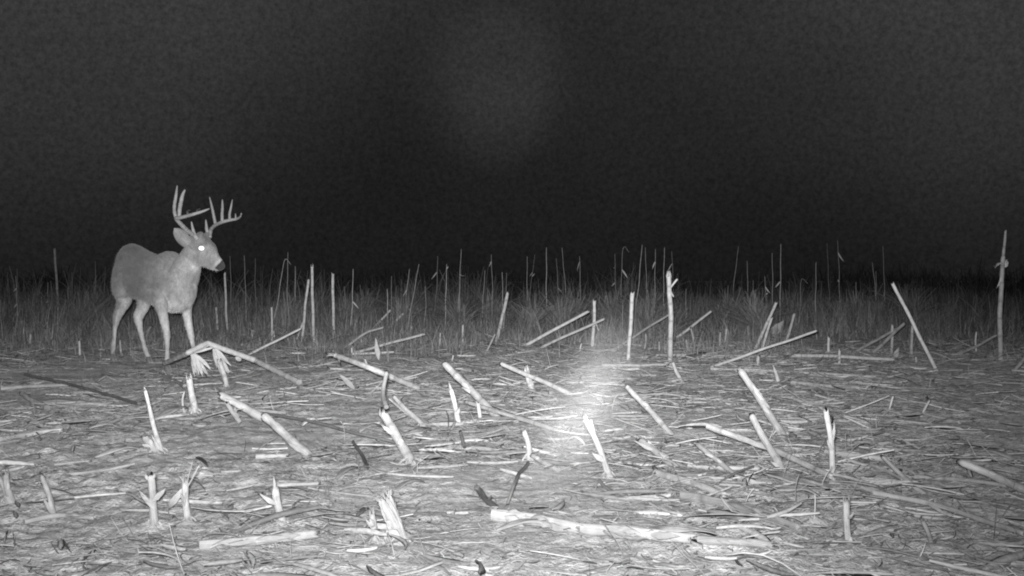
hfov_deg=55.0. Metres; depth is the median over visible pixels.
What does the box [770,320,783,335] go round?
corn husk
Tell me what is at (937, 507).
fallen stalk
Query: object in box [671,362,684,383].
corn stump
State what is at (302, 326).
corn stalk
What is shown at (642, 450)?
corn husk
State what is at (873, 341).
leaning stalk
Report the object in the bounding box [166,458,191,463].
fallen stalk
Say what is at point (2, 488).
corn stump
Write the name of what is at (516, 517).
fallen stalk
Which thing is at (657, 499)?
fallen stalk
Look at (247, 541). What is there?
fallen stalk
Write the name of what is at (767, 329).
corn stump
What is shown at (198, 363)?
arched stalk
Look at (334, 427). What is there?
fallen stalk
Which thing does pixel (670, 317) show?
corn stalk
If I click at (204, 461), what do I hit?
corn husk
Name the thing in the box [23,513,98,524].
fallen stalk
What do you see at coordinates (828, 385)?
fallen stalk
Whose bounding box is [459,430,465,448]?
fallen stalk
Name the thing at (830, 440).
corn stump
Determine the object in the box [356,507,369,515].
corn husk
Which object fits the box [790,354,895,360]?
fallen stalk
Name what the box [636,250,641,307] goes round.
dry stem
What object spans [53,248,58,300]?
corn stalk
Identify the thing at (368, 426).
corn husk
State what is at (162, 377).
fallen stalk
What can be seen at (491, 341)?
corn stump
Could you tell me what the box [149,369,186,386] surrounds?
fallen stalk
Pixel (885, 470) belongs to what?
fallen stalk
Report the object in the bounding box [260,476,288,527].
corn stump
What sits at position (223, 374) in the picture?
corn stump
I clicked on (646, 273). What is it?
dry stem
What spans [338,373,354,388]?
corn husk
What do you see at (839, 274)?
dry stem
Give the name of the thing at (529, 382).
corn stump
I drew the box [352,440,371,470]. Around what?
fallen stalk
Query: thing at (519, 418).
fallen stalk
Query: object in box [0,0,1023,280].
sky
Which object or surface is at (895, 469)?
corn stump
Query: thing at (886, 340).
leaning stalk
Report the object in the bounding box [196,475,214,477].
fallen stalk
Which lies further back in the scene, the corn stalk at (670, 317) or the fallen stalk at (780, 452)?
the corn stalk at (670, 317)
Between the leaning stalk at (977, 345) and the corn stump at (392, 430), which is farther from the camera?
the leaning stalk at (977, 345)
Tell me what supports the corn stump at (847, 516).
on the ground
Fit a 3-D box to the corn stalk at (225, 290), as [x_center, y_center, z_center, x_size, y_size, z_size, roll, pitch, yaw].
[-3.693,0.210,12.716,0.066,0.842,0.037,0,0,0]
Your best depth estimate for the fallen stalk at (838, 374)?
7.64 m
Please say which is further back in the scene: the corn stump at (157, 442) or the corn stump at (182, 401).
the corn stump at (182, 401)
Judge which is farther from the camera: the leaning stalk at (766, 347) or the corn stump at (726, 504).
the leaning stalk at (766, 347)
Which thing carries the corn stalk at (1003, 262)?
on the ground
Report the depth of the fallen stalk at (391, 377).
6.16 m
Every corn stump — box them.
[0,475,7,502]
[2,469,20,503]
[39,472,56,523]
[78,340,80,354]
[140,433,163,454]
[140,471,165,527]
[143,386,167,453]
[163,460,199,520]
[181,390,185,411]
[186,373,201,413]
[215,307,218,328]
[217,358,229,386]
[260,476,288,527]
[271,306,272,341]
[365,508,380,543]
[376,487,412,546]
[378,406,423,465]
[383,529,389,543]
[388,397,415,422]
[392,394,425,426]
[448,383,464,426]
[476,400,482,420]
[485,333,495,352]
[520,428,534,462]
[524,364,534,388]
[582,412,615,477]
[625,384,675,434]
[635,434,683,469]
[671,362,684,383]
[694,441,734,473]
[719,495,732,511]
[737,365,788,435]
[749,412,789,472]
[760,317,772,352]
[773,365,780,383]
[785,312,794,339]
[822,407,835,472]
[827,336,829,351]
[838,349,840,362]
[843,494,853,544]
[880,455,927,494]
[888,395,893,409]
[890,324,893,352]
[909,325,913,356]
[920,400,930,416]
[920,518,933,544]
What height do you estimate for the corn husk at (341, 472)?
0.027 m
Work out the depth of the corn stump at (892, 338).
9.41 m
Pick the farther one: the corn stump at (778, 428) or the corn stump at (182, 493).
the corn stump at (778, 428)
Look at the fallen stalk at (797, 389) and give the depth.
6.20 m
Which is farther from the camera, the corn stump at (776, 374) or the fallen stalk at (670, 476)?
the corn stump at (776, 374)
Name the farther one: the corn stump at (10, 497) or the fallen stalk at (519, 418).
the fallen stalk at (519, 418)
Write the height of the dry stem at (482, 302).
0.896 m
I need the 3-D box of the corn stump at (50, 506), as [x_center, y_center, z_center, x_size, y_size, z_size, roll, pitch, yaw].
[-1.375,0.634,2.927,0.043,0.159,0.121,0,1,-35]
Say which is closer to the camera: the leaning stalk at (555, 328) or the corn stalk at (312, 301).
the leaning stalk at (555, 328)
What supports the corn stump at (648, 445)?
on the ground
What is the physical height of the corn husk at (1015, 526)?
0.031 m
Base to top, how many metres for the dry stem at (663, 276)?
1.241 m
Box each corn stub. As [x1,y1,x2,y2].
[462,324,463,342]
[644,333,646,348]
[690,327,695,345]
[975,331,976,350]
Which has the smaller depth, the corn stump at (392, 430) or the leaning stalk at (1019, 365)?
the corn stump at (392, 430)
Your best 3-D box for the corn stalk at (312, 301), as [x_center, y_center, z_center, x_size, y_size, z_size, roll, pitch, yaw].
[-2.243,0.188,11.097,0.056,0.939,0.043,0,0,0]
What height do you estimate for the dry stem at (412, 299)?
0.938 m
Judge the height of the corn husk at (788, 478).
0.032 m
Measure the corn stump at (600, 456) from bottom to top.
0.233 m
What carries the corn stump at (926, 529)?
on the ground
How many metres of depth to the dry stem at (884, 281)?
16.17 m
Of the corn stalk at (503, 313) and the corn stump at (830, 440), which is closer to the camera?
the corn stump at (830, 440)
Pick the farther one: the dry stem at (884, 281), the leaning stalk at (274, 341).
the dry stem at (884, 281)
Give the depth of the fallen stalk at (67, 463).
3.74 m
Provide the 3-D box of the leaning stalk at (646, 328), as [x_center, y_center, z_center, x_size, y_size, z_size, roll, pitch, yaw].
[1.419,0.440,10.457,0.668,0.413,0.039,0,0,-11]
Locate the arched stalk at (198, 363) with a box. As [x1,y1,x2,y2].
[162,340,301,384]
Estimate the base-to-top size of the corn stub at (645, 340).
0.194 m
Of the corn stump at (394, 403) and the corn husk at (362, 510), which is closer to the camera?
the corn husk at (362, 510)
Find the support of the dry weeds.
on the ground
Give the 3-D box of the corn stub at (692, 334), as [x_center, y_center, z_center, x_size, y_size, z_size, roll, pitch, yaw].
[1.943,0.535,10.555,0.074,0.240,0.027,0,0,0]
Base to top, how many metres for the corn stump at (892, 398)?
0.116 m
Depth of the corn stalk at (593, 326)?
10.32 m
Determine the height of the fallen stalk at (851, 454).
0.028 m
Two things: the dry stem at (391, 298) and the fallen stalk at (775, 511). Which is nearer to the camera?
the fallen stalk at (775, 511)
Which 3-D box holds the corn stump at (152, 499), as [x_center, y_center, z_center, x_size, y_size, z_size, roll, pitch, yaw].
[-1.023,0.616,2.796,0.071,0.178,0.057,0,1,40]
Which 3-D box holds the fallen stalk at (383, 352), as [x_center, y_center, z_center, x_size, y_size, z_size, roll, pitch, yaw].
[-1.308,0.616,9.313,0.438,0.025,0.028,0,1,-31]
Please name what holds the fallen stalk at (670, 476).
on the ground
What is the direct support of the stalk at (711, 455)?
on the ground
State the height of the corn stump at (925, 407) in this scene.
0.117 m
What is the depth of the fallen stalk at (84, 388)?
5.97 m
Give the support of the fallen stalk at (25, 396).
on the ground
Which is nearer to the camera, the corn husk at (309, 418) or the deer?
the corn husk at (309, 418)
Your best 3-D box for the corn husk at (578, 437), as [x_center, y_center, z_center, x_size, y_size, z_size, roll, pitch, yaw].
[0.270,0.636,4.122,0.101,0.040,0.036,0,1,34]
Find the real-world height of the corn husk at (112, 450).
0.031 m
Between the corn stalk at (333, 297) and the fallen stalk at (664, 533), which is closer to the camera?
the fallen stalk at (664, 533)
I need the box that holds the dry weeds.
[0,253,1023,418]
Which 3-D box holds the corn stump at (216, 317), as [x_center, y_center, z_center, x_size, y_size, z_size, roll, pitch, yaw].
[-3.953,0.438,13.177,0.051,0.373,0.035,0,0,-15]
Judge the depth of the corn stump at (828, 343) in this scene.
9.37 m
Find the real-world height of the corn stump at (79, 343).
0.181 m
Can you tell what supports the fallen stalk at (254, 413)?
on the ground
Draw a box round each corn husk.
[39,398,106,406]
[89,422,115,428]
[94,446,138,457]
[154,406,188,419]
[196,457,208,467]
[302,416,319,425]
[335,466,359,479]
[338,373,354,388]
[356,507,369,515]
[358,423,381,431]
[374,338,379,359]
[393,479,424,492]
[401,427,430,436]
[417,356,441,363]
[566,435,584,444]
[639,448,678,468]
[676,404,707,412]
[679,352,705,361]
[761,470,840,494]
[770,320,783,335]
[770,484,819,497]
[893,347,899,357]
[971,447,1015,459]
[989,525,1023,530]
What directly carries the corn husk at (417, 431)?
on the ground
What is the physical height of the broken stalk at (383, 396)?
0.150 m
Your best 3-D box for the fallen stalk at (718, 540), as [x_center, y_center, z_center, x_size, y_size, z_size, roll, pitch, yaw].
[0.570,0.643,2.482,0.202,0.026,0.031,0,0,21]
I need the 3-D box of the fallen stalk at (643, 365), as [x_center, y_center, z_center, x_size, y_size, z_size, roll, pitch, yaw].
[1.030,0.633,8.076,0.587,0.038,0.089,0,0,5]
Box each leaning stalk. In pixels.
[247,328,301,354]
[344,326,383,347]
[356,333,424,352]
[372,310,390,328]
[522,310,589,346]
[540,318,605,348]
[617,311,673,346]
[676,310,711,336]
[709,330,817,366]
[851,328,895,353]
[872,321,905,352]
[955,334,996,353]
[1014,357,1023,371]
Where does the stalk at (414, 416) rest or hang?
on the ground
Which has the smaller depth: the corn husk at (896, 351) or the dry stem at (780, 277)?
the corn husk at (896, 351)
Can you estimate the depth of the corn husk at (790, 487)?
3.10 m
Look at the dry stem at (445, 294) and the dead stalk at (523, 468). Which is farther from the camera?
the dry stem at (445, 294)
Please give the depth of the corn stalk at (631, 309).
8.69 m
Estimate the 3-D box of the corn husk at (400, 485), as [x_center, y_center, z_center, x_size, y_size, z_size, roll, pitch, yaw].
[-0.335,0.640,3.197,0.025,0.034,0.143,0,1,41]
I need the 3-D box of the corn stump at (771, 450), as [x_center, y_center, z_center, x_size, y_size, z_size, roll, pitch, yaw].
[0.965,0.586,3.647,0.081,0.218,0.316,0,0,-6]
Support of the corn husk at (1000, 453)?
on the ground
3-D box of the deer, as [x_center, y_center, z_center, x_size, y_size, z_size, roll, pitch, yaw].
[-2.799,-0.073,8.234,0.640,1.459,1.766,0,1,-43]
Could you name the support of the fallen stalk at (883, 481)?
on the ground
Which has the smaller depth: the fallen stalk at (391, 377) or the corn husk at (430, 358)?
the fallen stalk at (391, 377)
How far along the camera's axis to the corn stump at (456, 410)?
4.70 m
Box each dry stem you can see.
[14,283,17,323]
[273,259,288,322]
[287,260,289,332]
[350,283,358,324]
[390,276,397,324]
[408,265,418,325]
[432,260,437,315]
[445,265,447,330]
[481,275,484,325]
[489,258,492,328]
[546,247,546,325]
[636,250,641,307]
[645,250,647,304]
[663,247,664,308]
[776,253,780,319]
[838,253,842,303]
[883,256,884,298]
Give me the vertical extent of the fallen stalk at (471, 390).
0.280 m
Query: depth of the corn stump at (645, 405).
4.61 m
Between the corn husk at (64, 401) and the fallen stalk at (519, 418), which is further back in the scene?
the corn husk at (64, 401)
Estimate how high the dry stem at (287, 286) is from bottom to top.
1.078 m
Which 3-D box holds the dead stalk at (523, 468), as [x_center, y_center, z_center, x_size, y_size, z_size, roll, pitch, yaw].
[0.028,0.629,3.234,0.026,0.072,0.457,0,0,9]
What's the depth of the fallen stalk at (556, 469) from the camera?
3.55 m
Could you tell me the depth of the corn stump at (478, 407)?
4.81 m
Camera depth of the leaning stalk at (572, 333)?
9.88 m
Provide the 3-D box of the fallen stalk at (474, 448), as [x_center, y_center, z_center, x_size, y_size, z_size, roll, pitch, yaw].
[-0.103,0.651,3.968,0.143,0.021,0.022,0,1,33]
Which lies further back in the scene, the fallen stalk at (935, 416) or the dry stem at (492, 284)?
the dry stem at (492, 284)
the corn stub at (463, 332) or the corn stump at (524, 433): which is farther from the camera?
the corn stub at (463, 332)
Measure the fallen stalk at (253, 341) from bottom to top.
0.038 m
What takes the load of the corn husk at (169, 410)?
on the ground
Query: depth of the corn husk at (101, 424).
4.56 m
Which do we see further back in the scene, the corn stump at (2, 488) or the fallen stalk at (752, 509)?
the corn stump at (2, 488)
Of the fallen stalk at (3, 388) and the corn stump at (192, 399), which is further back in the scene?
the fallen stalk at (3, 388)
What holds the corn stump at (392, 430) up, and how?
on the ground
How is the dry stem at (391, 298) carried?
on the ground
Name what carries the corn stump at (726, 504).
on the ground
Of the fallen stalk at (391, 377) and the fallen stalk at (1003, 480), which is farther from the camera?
the fallen stalk at (391, 377)
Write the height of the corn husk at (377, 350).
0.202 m
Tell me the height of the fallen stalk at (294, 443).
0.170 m
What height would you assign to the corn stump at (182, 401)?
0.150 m
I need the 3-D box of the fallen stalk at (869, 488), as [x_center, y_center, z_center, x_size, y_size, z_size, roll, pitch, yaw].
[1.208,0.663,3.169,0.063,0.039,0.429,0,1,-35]
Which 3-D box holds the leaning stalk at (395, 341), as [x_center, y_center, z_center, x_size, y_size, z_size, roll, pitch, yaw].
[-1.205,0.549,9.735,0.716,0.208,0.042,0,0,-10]
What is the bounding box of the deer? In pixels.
[110,185,241,370]
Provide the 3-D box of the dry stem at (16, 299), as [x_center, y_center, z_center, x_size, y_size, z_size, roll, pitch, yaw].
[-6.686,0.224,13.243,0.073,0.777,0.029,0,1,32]
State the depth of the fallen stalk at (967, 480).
3.41 m
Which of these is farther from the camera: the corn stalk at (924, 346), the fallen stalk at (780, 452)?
the corn stalk at (924, 346)
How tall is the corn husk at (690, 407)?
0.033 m
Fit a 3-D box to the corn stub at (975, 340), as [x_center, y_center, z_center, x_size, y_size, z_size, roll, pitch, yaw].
[4.280,0.509,9.072,0.026,0.223,0.019,0,0,0]
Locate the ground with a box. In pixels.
[0,281,1023,575]
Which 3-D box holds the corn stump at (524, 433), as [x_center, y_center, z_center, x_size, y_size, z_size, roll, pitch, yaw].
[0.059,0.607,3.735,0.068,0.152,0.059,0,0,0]
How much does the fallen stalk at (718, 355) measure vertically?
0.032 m
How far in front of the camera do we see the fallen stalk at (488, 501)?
2.86 m
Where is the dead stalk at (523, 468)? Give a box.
[506,461,529,504]
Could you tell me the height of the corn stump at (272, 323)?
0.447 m
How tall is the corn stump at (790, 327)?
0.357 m
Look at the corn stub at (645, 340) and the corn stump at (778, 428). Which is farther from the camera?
the corn stub at (645, 340)
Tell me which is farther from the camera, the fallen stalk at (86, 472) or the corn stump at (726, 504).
the fallen stalk at (86, 472)
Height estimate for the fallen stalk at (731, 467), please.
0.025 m
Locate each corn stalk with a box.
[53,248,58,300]
[224,272,228,332]
[296,279,309,341]
[311,264,315,343]
[331,272,335,339]
[495,292,508,340]
[591,299,598,345]
[626,291,634,359]
[666,270,677,361]
[753,301,777,349]
[891,282,938,370]
[994,229,1007,359]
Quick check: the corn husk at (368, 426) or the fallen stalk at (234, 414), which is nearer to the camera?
the corn husk at (368, 426)
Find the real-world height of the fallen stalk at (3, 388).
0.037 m
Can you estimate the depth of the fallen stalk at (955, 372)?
7.47 m
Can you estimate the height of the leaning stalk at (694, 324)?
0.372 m
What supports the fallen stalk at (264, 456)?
on the ground
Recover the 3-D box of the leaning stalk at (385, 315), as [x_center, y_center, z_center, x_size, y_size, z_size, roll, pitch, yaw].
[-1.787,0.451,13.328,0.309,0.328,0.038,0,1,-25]
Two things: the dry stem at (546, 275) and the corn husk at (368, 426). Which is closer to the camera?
the corn husk at (368, 426)
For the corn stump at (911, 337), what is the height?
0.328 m
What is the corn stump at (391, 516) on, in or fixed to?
on the ground
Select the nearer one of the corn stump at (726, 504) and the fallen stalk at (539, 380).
the corn stump at (726, 504)
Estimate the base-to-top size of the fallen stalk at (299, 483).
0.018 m
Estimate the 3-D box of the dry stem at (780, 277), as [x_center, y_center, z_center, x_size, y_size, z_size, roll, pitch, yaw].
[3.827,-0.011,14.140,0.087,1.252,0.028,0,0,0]
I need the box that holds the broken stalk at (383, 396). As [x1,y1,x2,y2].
[381,370,388,408]
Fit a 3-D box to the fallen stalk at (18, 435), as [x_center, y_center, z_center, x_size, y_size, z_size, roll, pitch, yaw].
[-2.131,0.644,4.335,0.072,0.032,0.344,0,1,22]
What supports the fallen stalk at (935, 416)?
on the ground
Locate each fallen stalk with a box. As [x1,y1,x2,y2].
[0,384,68,390]
[0,428,64,441]
[19,391,49,409]
[23,373,141,404]
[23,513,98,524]
[54,460,90,465]
[69,464,120,475]
[139,371,172,382]
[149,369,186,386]
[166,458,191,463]
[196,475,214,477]
[199,530,319,550]
[217,390,263,421]
[224,401,241,422]
[241,338,264,345]
[256,454,288,458]
[261,413,319,459]
[262,412,393,442]
[276,482,320,486]
[323,351,419,389]
[352,351,394,354]
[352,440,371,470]
[441,361,505,420]
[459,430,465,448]
[464,400,560,433]
[471,446,500,450]
[474,484,498,508]
[487,508,582,533]
[499,362,577,394]
[530,453,559,472]
[580,523,715,544]
[602,363,671,366]
[640,496,680,501]
[653,469,729,496]
[656,354,782,357]
[680,491,805,533]
[687,464,760,470]
[697,535,778,548]
[706,424,835,479]
[710,367,876,377]
[741,502,796,521]
[778,383,846,401]
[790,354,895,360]
[791,380,873,388]
[824,449,892,462]
[836,478,925,505]
[861,478,920,484]
[870,463,902,479]
[873,490,1023,535]
[904,409,961,423]
[914,475,1007,487]
[918,362,1023,379]
[956,458,1023,493]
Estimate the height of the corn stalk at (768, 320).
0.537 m
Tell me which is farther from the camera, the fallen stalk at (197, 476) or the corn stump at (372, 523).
the fallen stalk at (197, 476)
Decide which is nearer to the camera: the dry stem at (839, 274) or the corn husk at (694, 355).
the corn husk at (694, 355)
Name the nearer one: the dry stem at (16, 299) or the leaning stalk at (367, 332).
the leaning stalk at (367, 332)
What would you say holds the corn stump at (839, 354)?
on the ground
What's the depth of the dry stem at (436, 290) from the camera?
15.68 m
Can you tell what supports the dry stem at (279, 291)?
on the ground
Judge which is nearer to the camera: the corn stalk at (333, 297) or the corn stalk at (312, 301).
the corn stalk at (312, 301)
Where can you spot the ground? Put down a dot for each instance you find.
(180, 441)
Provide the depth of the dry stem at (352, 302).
12.71 m

